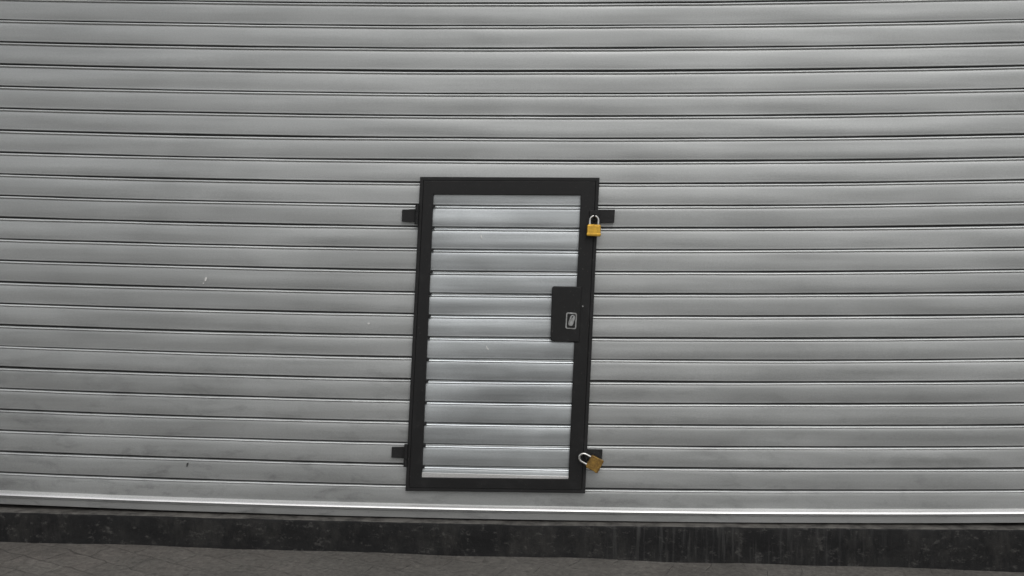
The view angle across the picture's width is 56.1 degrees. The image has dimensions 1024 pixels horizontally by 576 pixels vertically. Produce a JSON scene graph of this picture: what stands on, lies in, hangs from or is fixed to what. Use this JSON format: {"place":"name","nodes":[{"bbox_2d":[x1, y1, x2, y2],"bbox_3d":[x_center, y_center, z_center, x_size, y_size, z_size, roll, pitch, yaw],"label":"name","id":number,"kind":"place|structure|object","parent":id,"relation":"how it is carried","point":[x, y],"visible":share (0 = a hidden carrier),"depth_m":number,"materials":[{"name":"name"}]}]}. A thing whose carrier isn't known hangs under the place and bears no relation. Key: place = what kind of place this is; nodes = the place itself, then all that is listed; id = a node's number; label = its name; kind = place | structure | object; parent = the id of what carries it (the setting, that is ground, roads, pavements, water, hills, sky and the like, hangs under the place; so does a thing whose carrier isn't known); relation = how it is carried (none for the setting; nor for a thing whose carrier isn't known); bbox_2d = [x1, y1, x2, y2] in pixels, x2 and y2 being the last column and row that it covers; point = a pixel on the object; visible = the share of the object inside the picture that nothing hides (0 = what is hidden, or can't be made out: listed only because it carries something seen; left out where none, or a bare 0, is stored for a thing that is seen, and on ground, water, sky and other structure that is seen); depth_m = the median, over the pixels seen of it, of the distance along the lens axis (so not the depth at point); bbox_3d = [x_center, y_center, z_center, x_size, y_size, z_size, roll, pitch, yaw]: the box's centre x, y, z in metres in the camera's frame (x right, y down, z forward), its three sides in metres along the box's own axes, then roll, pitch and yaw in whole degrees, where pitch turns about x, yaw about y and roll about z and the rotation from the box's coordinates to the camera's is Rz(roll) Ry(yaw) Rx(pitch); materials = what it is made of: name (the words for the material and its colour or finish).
{"place":"outdoors","nodes":[
{"label":"outdoors","id":0,"kind":"place"},
{"bbox_2d":[0,542,1023,575],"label":"sidewalk","id":1,"kind":"structure","parent":0,"point":[36,559],"depth_m":3.92,"materials":[{"name":"concrete"}]},
{"bbox_2d":[0,504,1023,571],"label":"threshold step","id":2,"kind":"object","parent":1,"relation":"on","point":[998,547],"visible":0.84,"depth_m":4.03,"materials":[{"name":"black paint"}]},
{"bbox_3d":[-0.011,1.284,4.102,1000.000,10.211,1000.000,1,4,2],"label":"ground","id":3,"kind":"structure","parent":0,"visible":0},
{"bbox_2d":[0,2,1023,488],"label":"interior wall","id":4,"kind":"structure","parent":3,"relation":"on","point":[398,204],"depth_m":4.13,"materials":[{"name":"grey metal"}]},
{"bbox_3d":[0.025,-3.084,3.947,13.000,1.997,0.500,1,4,2],"label":"lintel wall","id":5,"kind":"object","parent":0,"visible":0},
{"bbox_2d":[0,0,1023,522],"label":"roller shutter","id":6,"kind":"object","parent":5,"relation":"attached to","point":[790,326],"visible":1,"depth_m":3.99,"materials":[{"name":"metal"}]},
{"bbox_2d":[391,447,403,457],"bbox_3d":[-0.477,0.695,4.062,0.066,0.050,0.010,1,4,2],"label":"lug","id":7,"kind":"object","parent":6,"relation":"attached to","point":[397,452],"visible":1,"depth_m":4.06,"materials":[{"name":"black metal"}]},
{"bbox_2d":[402,209,417,221],"bbox_3d":[-0.424,-0.301,3.990,0.068,0.056,0.010,1,4,2],"label":"lug","id":8,"kind":"object","parent":6,"relation":"attached to","point":[408,215],"visible":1,"depth_m":3.99,"materials":[{"name":"black metal"}]},
{"bbox_2d":[405,177,599,492],"bbox_3d":[-0.045,0.202,4.016,0.802,1.322,0.044,1,4,2],"label":"wicket door","id":9,"kind":"structure","parent":6,"relation":"attached to","point":[587,189],"depth_m":3.99,"materials":[{"name":"black metal"}]},
{"bbox_2d":[403,459,407,466],"bbox_3d":[-0.448,0.737,4.043,0.018,0.031,0.017,1,4,2],"label":"hinge knuckle","id":10,"kind":"object","parent":9,"relation":"attached to","point":[405,462],"visible":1,"depth_m":4.04,"materials":[{"name":"black metal"}]},
{"bbox_3d":[-0.447,0.705,4.040,0.018,0.031,0.017,1,4,2],"label":"hinge knuckle","id":11,"kind":"object","parent":10,"relation":"on","visible":0},
{"bbox_2d":[404,444,407,451],"bbox_3d":[-0.445,0.673,4.038,0.018,0.031,0.017,1,4,2],"label":"hinge knuckle","id":12,"kind":"object","parent":11,"relation":"on","point":[405,447],"visible":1,"depth_m":4.03,"materials":[{"name":"black metal"}]},
{"bbox_2d":[422,472,567,478],"bbox_3d":[-0.072,0.797,4.046,0.628,0.030,0.004,1,4,2],"label":"foot strip","id":13,"kind":"object","parent":9,"relation":"attached to","point":[456,475],"visible":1,"depth_m":4.04,"materials":[{"name":"metal"}]},
{"bbox_2d":[422,195,580,475],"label":"leaf slats","id":14,"kind":"object","parent":9,"relation":"attached to","point":[527,402],"visible":1,"depth_m":4.01,"materials":[{"name":"silver metal"}]},
{"bbox_2d":[550,286,581,341],"bbox_3d":[0.224,0.108,3.991,0.127,0.230,0.040,1,4,2],"label":"lock box","id":15,"kind":"object","parent":9,"relation":"attached to","point":[565,299],"visible":1,"depth_m":3.97,"materials":[{"name":"black metal"}]},
{"bbox_2d":[565,312,576,328],"bbox_3d":[0.245,0.136,3.972,0.047,0.069,0.004,1,4,2],"label":"lock escutcheon","id":16,"kind":"object","parent":15,"relation":"attached to","point":[575,320],"visible":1,"depth_m":3.97,"materials":[{"name":"metal"}]},
{"bbox_2d":[567,314,575,327],"bbox_3d":[0.245,0.136,3.970,0.037,0.059,0.002,1,4,2],"label":"lock recess","id":17,"kind":"object","parent":15,"relation":"attached to","point":[568,318],"visible":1,"depth_m":3.97,"materials":[{"name":"black metal"}]},
{"bbox_2d":[568,315,574,325],"bbox_3d":[0.246,0.135,3.966,0.028,0.046,0.006,1,4,2],"label":"lock cylinder","id":18,"kind":"object","parent":15,"relation":"attached to","point":[570,322],"visible":1,"depth_m":3.96,"materials":[{"name":"metal"}]},
{"bbox_2d":[590,210,598,220],"bbox_3d":[0.338,-0.297,3.942,0.039,0.043,0.010,1,4,2],"label":"hasp","id":19,"kind":"object","parent":9,"relation":"attached to","point":[592,212],"visible":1,"depth_m":3.94,"materials":[{"name":"black metal"}]},
{"bbox_3d":[0.338,-0.295,3.928,0.007,0.023,0.023,1,4,2],"label":"staple","id":20,"kind":"object","parent":19,"relation":"attached to","visible":0},
{"bbox_2d":[586,215,600,236],"bbox_3d":[0.335,-0.256,3.927,0.058,0.087,0.021,2,1,-2],"label":"padlock","id":21,"kind":"object","parent":20,"relation":"hanging from","point":[593,229],"visible":1,"depth_m":3.92,"materials":[{"name":"gold metal"}]},
{"bbox_3d":[0.307,0.711,4.002,0.013,0.028,0.026,1,4,2],"label":"staple","id":22,"kind":"object","parent":9,"relation":"attached to","visible":0},
{"bbox_2d":[578,453,603,472],"bbox_3d":[0.323,0.720,3.994,0.104,0.060,0.021,28,3,0],"label":"padlock","id":23,"kind":"object","parent":22,"relation":"hanging from","point":[594,463],"visible":1,"depth_m":3.98,"materials":[{"name":"gold metal"}]},
{"bbox_2d":[587,449,602,460],"bbox_3d":[0.346,0.701,4.031,0.068,0.049,0.010,1,4,2],"label":"lug","id":24,"kind":"object","parent":6,"relation":"attached to","point":[597,453],"visible":0.59,"depth_m":4.03,"materials":[{"name":"black metal"}]},
{"bbox_2d":[599,210,614,222],"bbox_3d":[0.387,-0.295,3.960,0.074,0.056,0.010,1,4,2],"label":"lug","id":25,"kind":"object","parent":6,"relation":"attached to","point":[606,216],"visible":0.98,"depth_m":3.96,"materials":[{"name":"black metal"}]}
]}

